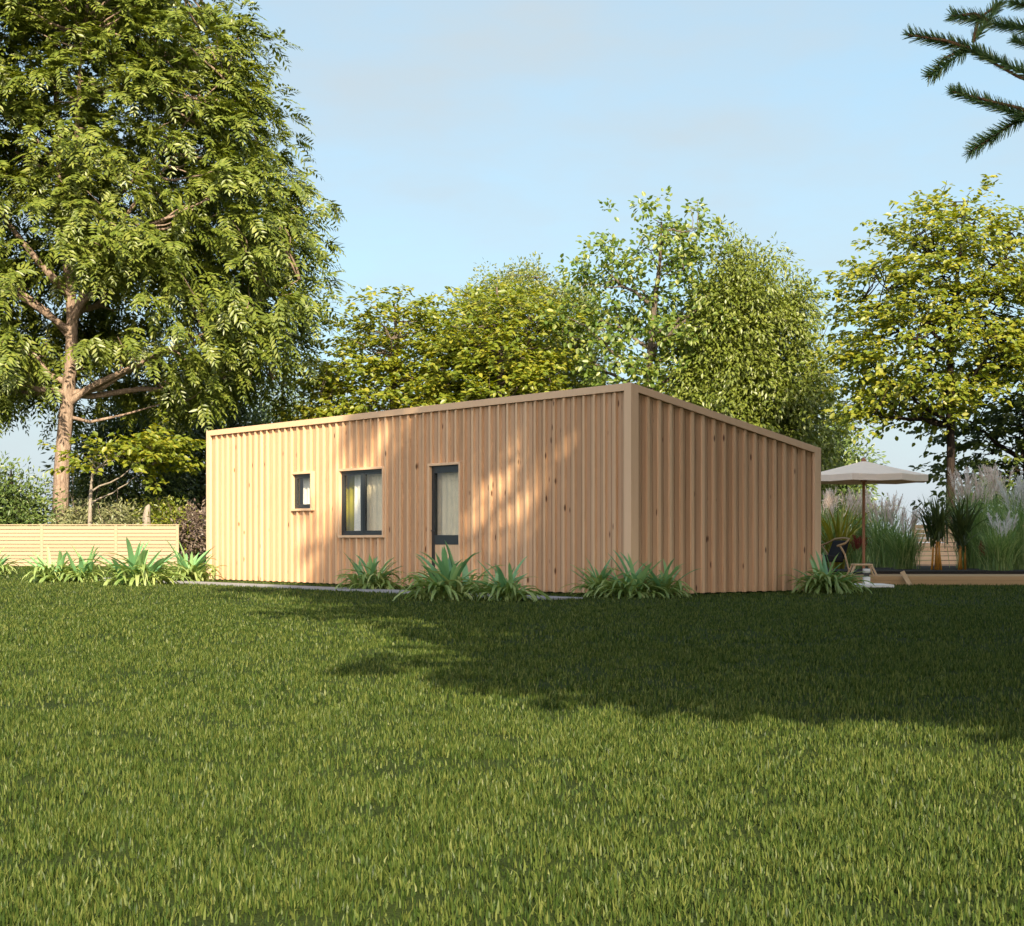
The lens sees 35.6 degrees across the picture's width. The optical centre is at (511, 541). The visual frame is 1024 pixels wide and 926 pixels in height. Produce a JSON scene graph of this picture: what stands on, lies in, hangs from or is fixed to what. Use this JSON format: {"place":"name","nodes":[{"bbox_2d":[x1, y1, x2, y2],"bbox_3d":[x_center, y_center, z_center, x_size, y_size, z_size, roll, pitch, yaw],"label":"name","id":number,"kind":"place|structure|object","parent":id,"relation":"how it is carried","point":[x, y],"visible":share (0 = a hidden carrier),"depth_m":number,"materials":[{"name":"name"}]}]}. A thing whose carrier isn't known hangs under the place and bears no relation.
{"place":"outdoors","nodes":[
{"label":"outdoors","id":0,"kind":"place"},
{"bbox_2d":[142,504,150,525],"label":"tree stump","id":1,"kind":"object","parent":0,"point":[146,518],"visible":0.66,"depth_m":55.10,"materials":[{"name":"beige wood"}]},
{"bbox_2d":[98,577,582,599],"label":"path","id":2,"kind":"structure","parent":0,"point":[323,588],"depth_m":28.75,"materials":[{"name":"concrete"}]},
{"bbox_2d":[0,545,1023,925],"bbox_3d":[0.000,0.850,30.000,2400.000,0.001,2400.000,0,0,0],"label":"lawn","id":3,"kind":"structure","parent":0,"point":[258,921],"depth_m":6.03,"materials":[{"name":"green plant"}]},
{"bbox_2d":[0,547,24,573],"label":"fern plant","id":4,"kind":"object","parent":3,"relation":"on","point":[3,568],"visible":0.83,"depth_m":41.78,"materials":[{"name":"green plant"}]},
{"bbox_2d":[0,450,68,525],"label":"bush","id":5,"kind":"object","parent":3,"relation":"on","point":[16,510],"visible":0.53,"depth_m":55.66,"materials":[{"name":"green plant"}]},
{"bbox_2d":[14,545,87,582],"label":"fern plant","id":6,"kind":"object","parent":3,"relation":"on","point":[44,571],"visible":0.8,"depth_m":33.47,"materials":[{"name":"green plant"}]},
{"bbox_2d":[44,479,110,525],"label":"shrub","id":7,"kind":"object","parent":3,"relation":"on","point":[80,515],"visible":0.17,"depth_m":56.13,"materials":[{"name":"green plant"}]},
{"bbox_2d":[51,544,110,582],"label":"fern plant","id":8,"kind":"object","parent":3,"relation":"on","point":[89,565],"visible":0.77,"depth_m":33.43,"materials":[{"name":"green plant"}]},
{"bbox_2d":[0,524,179,566],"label":"slatted fence","id":9,"kind":"object","parent":3,"relation":"on","point":[19,543],"visible":0.72,"depth_m":53.99,"materials":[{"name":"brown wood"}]},
{"bbox_2d":[61,478,154,525],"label":"shrub","id":10,"kind":"object","parent":3,"relation":"on","point":[112,518],"visible":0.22,"depth_m":55.66,"materials":[{"name":"green plant"}]},
{"bbox_2d":[37,408,205,525],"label":"maple tree","id":11,"kind":"object","parent":3,"relation":"on","point":[173,451],"visible":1,"depth_m":54.87,"materials":[{"name":"green plant"}]},
{"bbox_2d":[41,382,205,531],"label":"evergreen tree","id":12,"kind":"object","parent":3,"relation":"on","point":[79,485],"visible":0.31,"depth_m":66.61,"materials":[{"name":"green plant"}]},
{"bbox_2d":[64,537,195,585],"bbox_3d":[-7.293,0.582,31.119,2.131,1.365,2.054,0,0,38],"label":"fern plant","id":13,"kind":"object","parent":3,"relation":"on","point":[138,571],"visible":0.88,"depth_m":30.92,"materials":[{"name":"green plant"}]},
{"bbox_2d":[125,489,205,562],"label":"shrub","id":14,"kind":"object","parent":3,"relation":"on","point":[157,518],"visible":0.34,"depth_m":55.66,"materials":[{"name":"green plant"}]},
{"bbox_2d":[0,0,352,525],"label":"ash tree","id":15,"kind":"object","parent":3,"relation":"on","point":[115,257],"visible":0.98,"depth_m":55.93,"materials":[{"name":"green plant"}]},
{"bbox_2d":[159,496,205,564],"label":"shrub","id":16,"kind":"object","parent":3,"relation":"on","point":[196,533],"visible":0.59,"depth_m":55.50,"materials":[{"name":"brown plant"}]},
{"bbox_2d":[160,539,225,580],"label":"fern plant","id":17,"kind":"object","parent":3,"relation":"on","point":[191,567],"visible":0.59,"depth_m":33.86,"materials":[{"name":"green plant"}]},
{"bbox_2d":[142,373,283,557],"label":"evergreen tree","id":18,"kind":"object","parent":3,"relation":"on","point":[255,418],"visible":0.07,"depth_m":70.36,"materials":[{"name":"green plant"}]},
{"bbox_2d":[238,368,324,424],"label":"pine tree","id":19,"kind":"object","parent":3,"relation":"on","point":[282,402],"depth_m":84.51,"materials":[{"name":"green plant"}]},
{"bbox_2d":[331,553,411,589],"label":"fern plant","id":20,"kind":"object","parent":3,"relation":"on","point":[369,579],"visible":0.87,"depth_m":27.99,"materials":[{"name":"green plant"}]},
{"bbox_2d":[254,284,504,422],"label":"beech tree","id":21,"kind":"object","parent":3,"relation":"on","point":[330,384],"visible":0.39,"depth_m":60.22,"materials":[{"name":"green plant"}]},
{"bbox_2d":[392,542,502,601],"bbox_3d":[-0.918,0.561,23.441,1.697,1.192,1.818,0,0,0],"label":"fern plant","id":22,"kind":"object","parent":3,"relation":"on","point":[445,582],"visible":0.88,"depth_m":23.22,"materials":[{"name":"green plant"}]},
{"bbox_2d":[370,274,596,409],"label":"beech tree","id":23,"kind":"object","parent":3,"relation":"on","point":[506,360],"visible":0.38,"depth_m":58.24,"materials":[{"name":"green plant"}]},
{"bbox_2d":[463,557,551,601],"bbox_3d":[-0.093,0.629,22.900,1.429,0.866,1.232,0,0,30],"label":"fern plant","id":24,"kind":"object","parent":3,"relation":"on","point":[502,587],"visible":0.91,"depth_m":22.73,"materials":[{"name":"green plant"}]},
{"bbox_2d":[206,383,820,592],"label":"house","id":25,"kind":"structure","parent":3,"relation":"on","point":[553,486],"depth_m":26.95,"materials":[{"name":"brown wood"}]},
{"bbox_2d":[291,471,314,510],"bbox_3d":[-4.211,-1.020,32.225,0.128,0.788,0.788,0,0,-39],"label":"window","id":26,"kind":"structure","parent":25,"relation":"in","point":[295,476],"depth_m":32.29,"materials":[{"name":"beige wood"}]},
{"bbox_2d":[303,478,309,503],"bbox_3d":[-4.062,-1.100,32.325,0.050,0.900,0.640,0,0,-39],"label":"window pane","id":27,"kind":"structure","parent":25,"relation":"hanging from","point":[306,490],"depth_m":32.51,"materials":[{"name":"white glass"}]},
{"bbox_2d":[346,475,354,530],"bbox_3d":[-3.267,-0.850,31.379,0.050,1.400,0.690,0,0,-39],"label":"curtain","id":28,"kind":"object","parent":25,"relation":"hanging from","point":[350,491],"visible":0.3,"depth_m":31.23,"materials":[{"name":"yellow fabric"}]},
{"bbox_2d":[354,475,360,530],"bbox_3d":[-2.967,-0.850,30.972,0.050,1.400,0.280,0,0,-39],"label":"curtain","id":29,"kind":"object","parent":25,"relation":"hanging from","point":[357,515],"visible":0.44,"depth_m":31.05,"materials":[{"name":"white fabric"}]},
{"bbox_2d":[338,466,383,537],"bbox_3d":[-2.859,-0.750,30.534,0.128,1.338,1.578,0,0,-39],"label":"window","id":30,"kind":"structure","parent":25,"relation":"in","point":[364,471],"depth_m":30.55,"materials":[{"name":"grey metal"}]},
{"bbox_2d":[367,474,381,530],"bbox_3d":[-2.597,-0.850,30.494,0.050,1.400,0.890,0,0,-39],"label":"curtain","id":31,"kind":"object","parent":25,"relation":"hanging from","point":[374,502],"visible":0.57,"depth_m":30.54,"materials":[{"name":"fabric"}]},
{"bbox_2d":[427,462,462,585],"bbox_3d":[-1.170,-0.295,28.428,0.133,2.228,0.978,0,0,-39],"label":"door","id":32,"kind":"structure","parent":25,"relation":"in","point":[435,542],"depth_m":28.62,"materials":[{"name":"grey metal"}]},
{"bbox_2d":[438,472,457,534],"bbox_3d":[-1.194,-0.415,28.709,0.051,2.270,1.250,0,0,-39],"label":"curtain","id":33,"kind":"object","parent":25,"relation":"hanging from","point":[447,503],"visible":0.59,"depth_m":28.63,"materials":[{"name":"fabric"}]},
{"bbox_2d":[429,251,624,397],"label":"rounded tree","id":34,"kind":"object","parent":3,"relation":"on","point":[520,274],"visible":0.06,"depth_m":64.97,"materials":[{"name":"green plant"}]},
{"bbox_2d":[559,556,624,597],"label":"fern plant","id":35,"kind":"object","parent":3,"relation":"on","point":[591,586],"visible":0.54,"depth_m":24.65,"materials":[{"name":"green plant"}]},
{"bbox_2d":[588,551,681,598],"bbox_3d":[1.788,0.604,24.152,1.283,0.989,1.350,0,0,40],"label":"fern plant","id":36,"kind":"object","parent":3,"relation":"on","point":[630,586],"visible":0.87,"depth_m":24.05,"materials":[{"name":"green plant"}]},
{"bbox_2d":[532,185,744,404],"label":"lime tree","id":37,"kind":"object","parent":3,"relation":"on","point":[655,332],"visible":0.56,"depth_m":57.84,"materials":[{"name":"green plant"}]},
{"bbox_2d":[640,558,700,598],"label":"fern plant","id":38,"kind":"object","parent":3,"relation":"on","point":[675,588],"visible":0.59,"depth_m":24.18,"materials":[{"name":"green plant"}]},
{"bbox_2d":[655,214,860,521],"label":"locust tree","id":39,"kind":"object","parent":3,"relation":"on","point":[760,383],"visible":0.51,"depth_m":56.64,"materials":[{"name":"green plant"}]},
{"bbox_2d":[778,549,875,593],"bbox_3d":[5.193,0.563,26.314,1.617,1.000,1.482,0,0,0],"label":"fern plant","id":40,"kind":"object","parent":3,"relation":"on","point":[824,581],"visible":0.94,"depth_m":26.14,"materials":[{"name":"green plant"}]},
{"bbox_2d":[812,407,902,534],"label":"dark tree","id":41,"kind":"object","parent":3,"relation":"on","point":[846,454],"visible":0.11,"depth_m":64.95,"materials":[{"name":"green plant"}]},
{"bbox_2d":[854,583,893,586],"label":"paving slab","id":42,"kind":"structure","parent":3,"relation":"on","point":[878,585],"depth_m":29.70,"materials":[{"name":"white paint"}]},
{"bbox_2d":[863,569,869,583],"bbox_3d":[6.705,0.655,30.150,0.120,0.290,0.120,0,0,0],"label":"garden bollard","id":43,"kind":"object","parent":42,"relation":"on","point":[866,572],"visible":0.72,"depth_m":30.09,"materials":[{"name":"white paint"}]},
{"bbox_2d":[900,571,911,584],"bbox_3d":[7.660,0.715,30.980,0.236,0.313,0.063,0,0,30],"label":"wooden plank","id":44,"kind":"object","parent":3,"relation":"on","point":[905,577],"visible":0.8,"depth_m":30.97,"materials":[{"name":"brown wood"}]},
{"bbox_2d":[794,173,1023,560],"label":"beech tree","id":45,"kind":"object","parent":3,"relation":"on","point":[887,391],"visible":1,"depth_m":46.62,"materials":[{"name":"green plant"}]},
{"bbox_2d":[827,562,1023,573],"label":"soil bed","id":46,"kind":"object","parent":3,"relation":"on","point":[926,569],"depth_m":33.84,"materials":[{"name":"black soil"}]},
{"bbox_2d":[821,491,874,568],"bbox_3d":[7.411,-0.302,36.067,1.706,1.824,2.391,0,0,12],"label":"sword leaf plant","id":47,"kind":"object","parent":46,"relation":"on","point":[839,526],"visible":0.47,"depth_m":35.85,"materials":[{"name":"green plant"}]},
{"bbox_2d":[909,493,961,569],"bbox_3d":[9.203,-0.211,34.546,1.176,1.748,1.557,0,0,0],"label":"cane plant","id":48,"kind":"object","parent":46,"relation":"on","point":[935,522],"visible":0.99,"depth_m":34.41,"materials":[{"name":"green plant"}]},
{"bbox_2d":[940,493,992,569],"bbox_3d":[9.769,-0.215,34.809,1.550,1.754,1.410,0,0,0],"label":"cane plant","id":49,"kind":"object","parent":46,"relation":"on","point":[965,522],"visible":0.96,"depth_m":34.66,"materials":[{"name":"green plant"}]},
{"bbox_2d":[832,574,1023,584],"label":"timber deck","id":50,"kind":"structure","parent":3,"relation":"on","point":[971,579],"depth_m":31.11,"materials":[{"name":"brown wood"}]},
{"bbox_2d":[821,537,849,570],"bbox_3d":[6.634,0.286,33.436,0.812,0.776,0.762,0,0,-20],"label":"armchair","id":51,"kind":"object","parent":50,"relation":"on","point":[840,547],"visible":0.65,"depth_m":33.29,"materials":[{"name":"black fabric"}]},
{"bbox_2d":[847,564,877,575],"bbox_3d":[6.936,0.556,31.600,0.563,0.242,0.392,0,0,0],"label":"stool","id":52,"kind":"object","parent":50,"relation":"on","point":[868,565],"visible":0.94,"depth_m":31.45,"materials":[{"name":"brown wood"}]},
{"bbox_2d":[821,457,927,573],"bbox_3d":[7.281,-0.539,33.000,2.498,2.419,2.498,0,0,0],"label":"parasol","id":53,"kind":"object","parent":50,"relation":"on","point":[863,472],"visible":0.86,"depth_m":32.36,"materials":[{"name":"fabric"}]},
{"bbox_2d":[912,525,958,564],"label":"slatted fence","id":54,"kind":"object","parent":3,"relation":"on","point":[928,556],"visible":0.01,"depth_m":40.99,"materials":[{"name":"beige wood"}]},
{"bbox_2d":[902,0,1023,162],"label":"spruce tree","id":55,"kind":"object","parent":3,"relation":"on","point":[986,19],"visible":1,"depth_m":4.99,"materials":[{"name":"green plant"}]},
{"bbox_2d":[906,304,1023,523],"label":"dark tree","id":56,"kind":"object","parent":3,"relation":"on","point":[998,419],"visible":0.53,"depth_m":52.02,"materials":[{"name":"green plant"}]},
{"bbox_2d":[0,0,1023,542],"label":"sky","id":57,"kind":"structure","parent":0,"point":[450,135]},
{"bbox_2d":[821,486,865,566],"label":"ornamental grass","id":58,"kind":"object","parent":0,"point":[831,503],"depth_m":38.35,"materials":[{"name":"beige plant"}]},
{"bbox_2d":[831,486,880,566],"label":"ornamental grass","id":59,"kind":"object","parent":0,"point":[852,501],"depth_m":38.83,"materials":[{"name":"plant"}]},
{"bbox_2d":[847,534,881,568],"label":"potted plant","id":60,"kind":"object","parent":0,"point":[856,557],"depth_m":35.76,"materials":[{"name":"green plant"}]},
{"bbox_2d":[845,490,914,567],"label":"ornamental grass","id":61,"kind":"object","parent":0,"point":[879,557],"depth_m":37.86,"materials":[{"name":"plant"}]},
{"bbox_2d":[869,507,936,568],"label":"ornamental grass","id":62,"kind":"object","parent":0,"point":[904,548],"depth_m":35.46,"materials":[{"name":"green plant"}]},
{"bbox_2d":[925,466,1015,568],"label":"ornamental grass","id":63,"kind":"object","parent":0,"point":[971,561],"depth_m":36.40,"materials":[{"name":"green plant"}]},
{"bbox_2d":[970,540,988,569],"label":"ornamental grass","id":64,"kind":"object","parent":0,"point":[983,561],"depth_m":34.57,"materials":[{"name":"green plant"}]},
{"bbox_2d":[962,464,1022,540],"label":"ornamental grass","id":65,"kind":"object","parent":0,"point":[992,478],"depth_m":37.84,"materials":[{"name":"plant"}]},
{"bbox_2d":[964,511,1023,570],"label":"ornamental grass","id":66,"kind":"object","parent":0,"point":[999,552],"depth_m":33.65,"materials":[{"name":"green plant"}]},
{"bbox_2d":[977,469,1023,569],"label":"ornamental grass","id":67,"kind":"object","parent":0,"point":[1019,562],"depth_m":34.87,"materials":[{"name":"plant"}]}
]}

